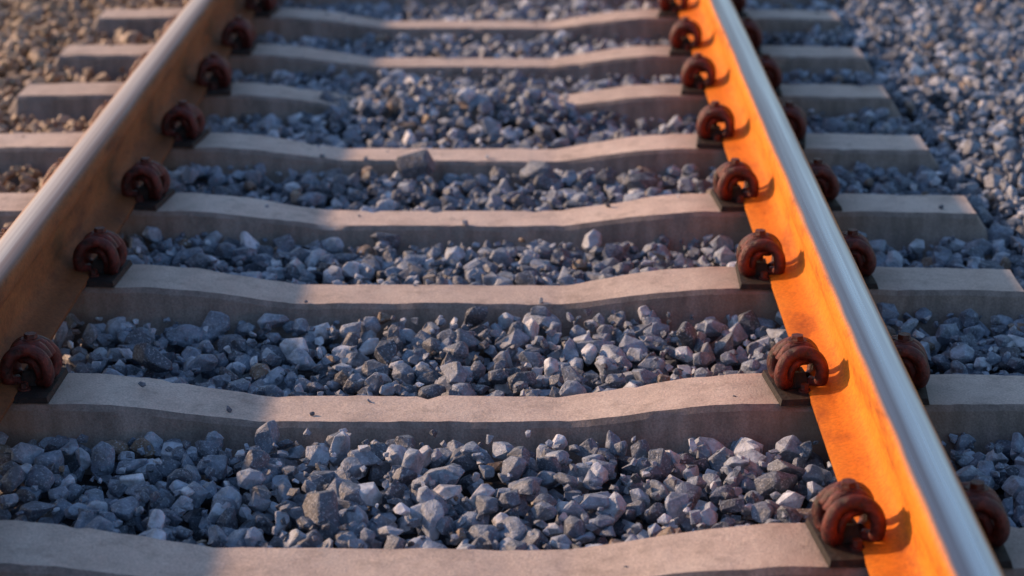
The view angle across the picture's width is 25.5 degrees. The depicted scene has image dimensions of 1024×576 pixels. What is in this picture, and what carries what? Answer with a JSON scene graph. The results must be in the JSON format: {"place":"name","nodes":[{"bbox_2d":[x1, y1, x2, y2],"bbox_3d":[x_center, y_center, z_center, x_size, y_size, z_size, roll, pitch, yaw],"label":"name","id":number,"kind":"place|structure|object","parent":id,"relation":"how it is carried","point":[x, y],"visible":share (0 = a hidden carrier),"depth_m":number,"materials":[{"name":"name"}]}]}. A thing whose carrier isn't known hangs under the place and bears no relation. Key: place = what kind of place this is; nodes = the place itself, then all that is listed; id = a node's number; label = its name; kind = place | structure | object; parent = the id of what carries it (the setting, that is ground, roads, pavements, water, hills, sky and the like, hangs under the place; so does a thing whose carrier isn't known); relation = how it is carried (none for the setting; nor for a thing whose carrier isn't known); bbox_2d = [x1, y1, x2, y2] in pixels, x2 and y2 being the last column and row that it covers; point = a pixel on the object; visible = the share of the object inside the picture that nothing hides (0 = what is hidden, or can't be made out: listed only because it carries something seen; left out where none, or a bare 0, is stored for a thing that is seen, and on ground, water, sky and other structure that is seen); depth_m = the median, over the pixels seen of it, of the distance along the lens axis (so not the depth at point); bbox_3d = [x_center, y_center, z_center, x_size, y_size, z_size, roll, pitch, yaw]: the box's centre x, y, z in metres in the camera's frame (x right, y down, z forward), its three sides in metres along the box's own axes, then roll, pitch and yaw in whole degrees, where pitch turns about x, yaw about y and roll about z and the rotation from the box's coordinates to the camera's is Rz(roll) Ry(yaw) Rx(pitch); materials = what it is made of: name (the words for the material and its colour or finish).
{"place":"outdoors","nodes":[
{"label":"outdoors","id":0,"kind":"place"},
{"bbox_2d":[0,227,8,237],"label":"rail clip","id":1,"kind":"object","parent":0,"point":[3,230],"visible":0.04,"depth_m":4.51,"materials":[{"name":"brown metal"}]},
{"bbox_3d":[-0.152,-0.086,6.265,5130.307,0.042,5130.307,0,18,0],"label":"ground","id":2,"kind":"structure","parent":0,"visible":0},
{"bbox_2d":[0,0,1023,567],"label":"ballast","id":3,"kind":"structure","parent":2,"relation":"on","point":[948,76],"depth_m":4.43,"materials":[{"name":"gravel"}]},
{"bbox_2d":[5,82,901,132],"bbox_3d":[-0.160,-0.448,6.220,2.430,0.204,0.282,0,18,1],"label":"concrete sleeper","id":4,"kind":"object","parent":3,"relation":"on","point":[634,103],"visible":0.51,"depth_m":6.13,"materials":[{"name":"grey concrete"}]},
{"bbox_2d":[129,52,147,75],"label":"rail clip","id":5,"kind":"object","parent":4,"relation":"attached to","point":[137,63],"visible":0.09,"depth_m":6.14,"materials":[{"name":"brown metal"}]},
{"bbox_2d":[196,52,231,94],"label":"rail clip","id":6,"kind":"object","parent":4,"relation":"attached to","point":[219,82],"visible":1,"depth_m":6.14,"materials":[{"name":"brown metal"}]},
{"bbox_2d":[681,53,715,95],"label":"rail clip","id":7,"kind":"object","parent":4,"relation":"on","point":[695,66],"visible":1,"depth_m":6.14,"materials":[{"name":"brown metal"}]},
{"bbox_2d":[759,53,782,95],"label":"rail clip","id":8,"kind":"object","parent":4,"relation":"on","point":[771,67],"visible":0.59,"depth_m":6.13,"materials":[{"name":"brown metal"}]},
{"bbox_2d":[53,44,874,88],"bbox_3d":[-0.150,-0.609,6.730,2.430,0.204,0.282,0,18,1],"label":"concrete sleeper","id":9,"kind":"object","parent":3,"relation":"on","point":[638,62],"visible":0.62,"depth_m":6.64,"materials":[{"name":"grey concrete"}]},
{"bbox_2d":[162,15,177,34],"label":"rail clip","id":10,"kind":"object","parent":9,"relation":"attached to","point":[167,24],"visible":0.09,"depth_m":6.67,"materials":[{"name":"brown metal"}]},
{"bbox_2d":[221,16,256,54],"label":"rail clip","id":11,"kind":"object","parent":9,"relation":"attached to","point":[243,42],"visible":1,"depth_m":6.66,"materials":[{"name":"brown metal"}]},
{"bbox_2d":[669,17,701,55],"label":"rail clip","id":12,"kind":"object","parent":9,"relation":"on","point":[681,43],"visible":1,"depth_m":6.64,"materials":[{"name":"brown metal"}]},
{"bbox_2d":[741,16,762,55],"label":"rail clip","id":13,"kind":"object","parent":9,"relation":"on","point":[752,29],"visible":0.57,"depth_m":6.64,"materials":[{"name":"brown metal"}]},
{"bbox_2d":[92,8,845,48],"bbox_3d":[-0.138,-0.787,7.293,2.430,0.203,0.282,0,18,1],"label":"concrete sleeper","id":14,"kind":"object","parent":3,"relation":"on","point":[288,25],"visible":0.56,"depth_m":7.21,"materials":[{"name":"grey concrete"}]},
{"bbox_2d":[244,0,279,16],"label":"rail clip","id":15,"kind":"object","parent":14,"relation":"attached to","point":[266,8],"visible":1,"depth_m":7.23,"materials":[{"name":"brown metal"}]},
{"bbox_2d":[657,0,688,17],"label":"rail clip","id":16,"kind":"object","parent":14,"relation":"on","point":[670,8],"visible":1,"depth_m":7.21,"materials":[{"name":"brown metal"}]},
{"bbox_2d":[732,0,747,17],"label":"rail clip","id":17,"kind":"object","parent":14,"relation":"on","point":[739,5],"visible":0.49,"depth_m":7.22,"materials":[{"name":"brown metal"}]},
{"bbox_2d":[0,132,938,195],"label":"concrete sleeper","id":18,"kind":"object","parent":3,"relation":"on","point":[658,155],"visible":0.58,"depth_m":5.58,"materials":[{"name":"grey concrete"}]},
{"bbox_2d":[90,100,109,124],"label":"rail clip","id":19,"kind":"object","parent":18,"relation":"attached to","point":[99,110],"visible":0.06,"depth_m":5.58,"materials":[{"name":"brown metal"}]},
{"bbox_2d":[161,100,208,147],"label":"rail clip","id":20,"kind":"object","parent":18,"relation":"attached to","point":[189,131],"visible":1,"depth_m":5.59,"materials":[{"name":"brown metal"}]},
{"bbox_2d":[696,101,734,148],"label":"rail clip","id":21,"kind":"object","parent":18,"relation":"on","point":[710,132],"visible":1,"depth_m":5.58,"materials":[{"name":"brown metal"}]},
{"bbox_2d":[781,101,806,148],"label":"rail clip","id":22,"kind":"object","parent":18,"relation":"on","point":[796,116],"visible":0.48,"depth_m":5.57,"materials":[{"name":"brown metal"}]},
{"bbox_2d":[124,0,824,12],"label":"concrete sleeper","id":23,"kind":"object","parent":3,"relation":"on","point":[473,3],"visible":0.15,"depth_m":7.77,"materials":[{"name":"grey concrete"}]},
{"bbox_2d":[675,0,1003,575],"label":"rail","id":24,"kind":"object","parent":23,"relation":"on","point":[882,442],"visible":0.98,"depth_m":3.78,"materials":[{"name":"metal"}]},
{"bbox_2d":[0,193,991,268],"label":"concrete sleeper","id":25,"kind":"object","parent":3,"relation":"on","point":[897,222],"visible":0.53,"depth_m":5.02,"materials":[{"name":"grey concrete"}]},
{"bbox_2d":[42,157,64,185],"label":"rail clip","id":26,"kind":"object","parent":25,"relation":"attached to","point":[53,167],"visible":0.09,"depth_m":5.03,"materials":[{"name":"brown metal"}]},
{"bbox_2d":[121,157,175,210],"bbox_3d":[-0.821,-0.243,5.069,0.095,0.099,0.158,2,18,7],"label":"rail clip","id":27,"kind":"object","parent":25,"relation":"attached to","point":[153,192],"visible":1,"depth_m":5.04,"materials":[{"name":"brown metal"}]},
{"bbox_2d":[710,158,758,210],"bbox_3d":[0.500,-0.241,5.062,0.095,0.099,0.158,-1,18,-4],"label":"rail clip","id":28,"kind":"object","parent":25,"relation":"on","point":[728,193],"visible":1,"depth_m":5.03,"materials":[{"name":"brown metal"}]},
{"bbox_2d":[808,158,842,210],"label":"rail clip","id":29,"kind":"object","parent":25,"relation":"on","point":[827,179],"visible":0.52,"depth_m":5.03,"materials":[{"name":"brown metal"}]},
{"bbox_2d":[0,373,1023,477],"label":"concrete sleeper","id":30,"kind":"object","parent":3,"relation":"on","point":[677,414],"visible":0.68,"depth_m":3.86,"materials":[{"name":"grey concrete"}]},
{"bbox_2d":[0,331,68,403],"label":"rail clip","id":31,"kind":"object","parent":30,"relation":"on","point":[40,377],"visible":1,"depth_m":3.87,"materials":[{"name":"brown metal"}]},
{"bbox_2d":[762,333,828,405],"bbox_3d":[0.491,0.128,3.893,0.095,0.099,0.158,-2,18,-5],"label":"rail clip","id":32,"kind":"object","parent":30,"relation":"on","point":[789,380],"visible":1,"depth_m":3.87,"materials":[{"name":"brown metal"}]},
{"bbox_2d":[891,332,929,404],"bbox_3d":[0.670,0.126,3.899,0.095,0.099,0.158,2,18,6],"label":"rail clip","id":33,"kind":"object","parent":30,"relation":"on","point":[912,353],"visible":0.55,"depth_m":3.87,"materials":[{"name":"brown metal"}]},
{"bbox_2d":[0,520,1023,575],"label":"concrete sleeper","id":34,"kind":"object","parent":3,"relation":"on","point":[48,549],"visible":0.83,"depth_m":3.30,"materials":[{"name":"grey concrete"}]},
{"bbox_2d":[0,0,259,421],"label":"rail","id":35,"kind":"object","parent":34,"relation":"on","point":[78,197],"visible":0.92,"depth_m":4.85,"materials":[{"name":"metal"}]},
{"bbox_2d":[805,478,886,567],"bbox_3d":[0.487,0.324,3.270,0.095,0.099,0.158,-2,18,-5],"label":"rail clip","id":36,"kind":"object","parent":34,"relation":"on","point":[839,534],"visible":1,"depth_m":3.24,"materials":[{"name":"brown metal"}]},
{"bbox_2d":[961,479,1012,568],"bbox_3d":[0.666,0.326,3.265,0.095,0.099,0.158,0,18,1],"label":"rail clip","id":37,"kind":"object","parent":34,"relation":"on","point":[988,508],"visible":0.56,"depth_m":3.23,"materials":[{"name":"brown metal"}]},
{"bbox_2d":[69,264,1023,352],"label":"concrete sleeper","id":38,"kind":"object","parent":3,"relation":"on","point":[154,296],"visible":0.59,"depth_m":4.49,"materials":[{"name":"grey concrete"}]},
{"bbox_2d":[73,226,131,286],"bbox_3d":[-0.825,-0.073,4.530,0.095,0.099,0.158,1,18,4],"label":"rail clip","id":39,"kind":"object","parent":38,"relation":"on","point":[109,265],"visible":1,"depth_m":4.50,"materials":[{"name":"brown metal"}]},
{"bbox_2d":[735,229,785,289],"bbox_3d":[0.496,-0.068,4.514,0.095,0.099,0.158,1,18,2],"label":"rail clip","id":40,"kind":"object","parent":38,"relation":"on","point":[754,269],"visible":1,"depth_m":4.48,"materials":[{"name":"brown metal"}]},
{"bbox_2d":[842,228,877,288],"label":"rail clip","id":41,"kind":"object","parent":38,"relation":"on","point":[861,249],"visible":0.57,"depth_m":4.48,"materials":[{"name":"brown metal"}]}
]}

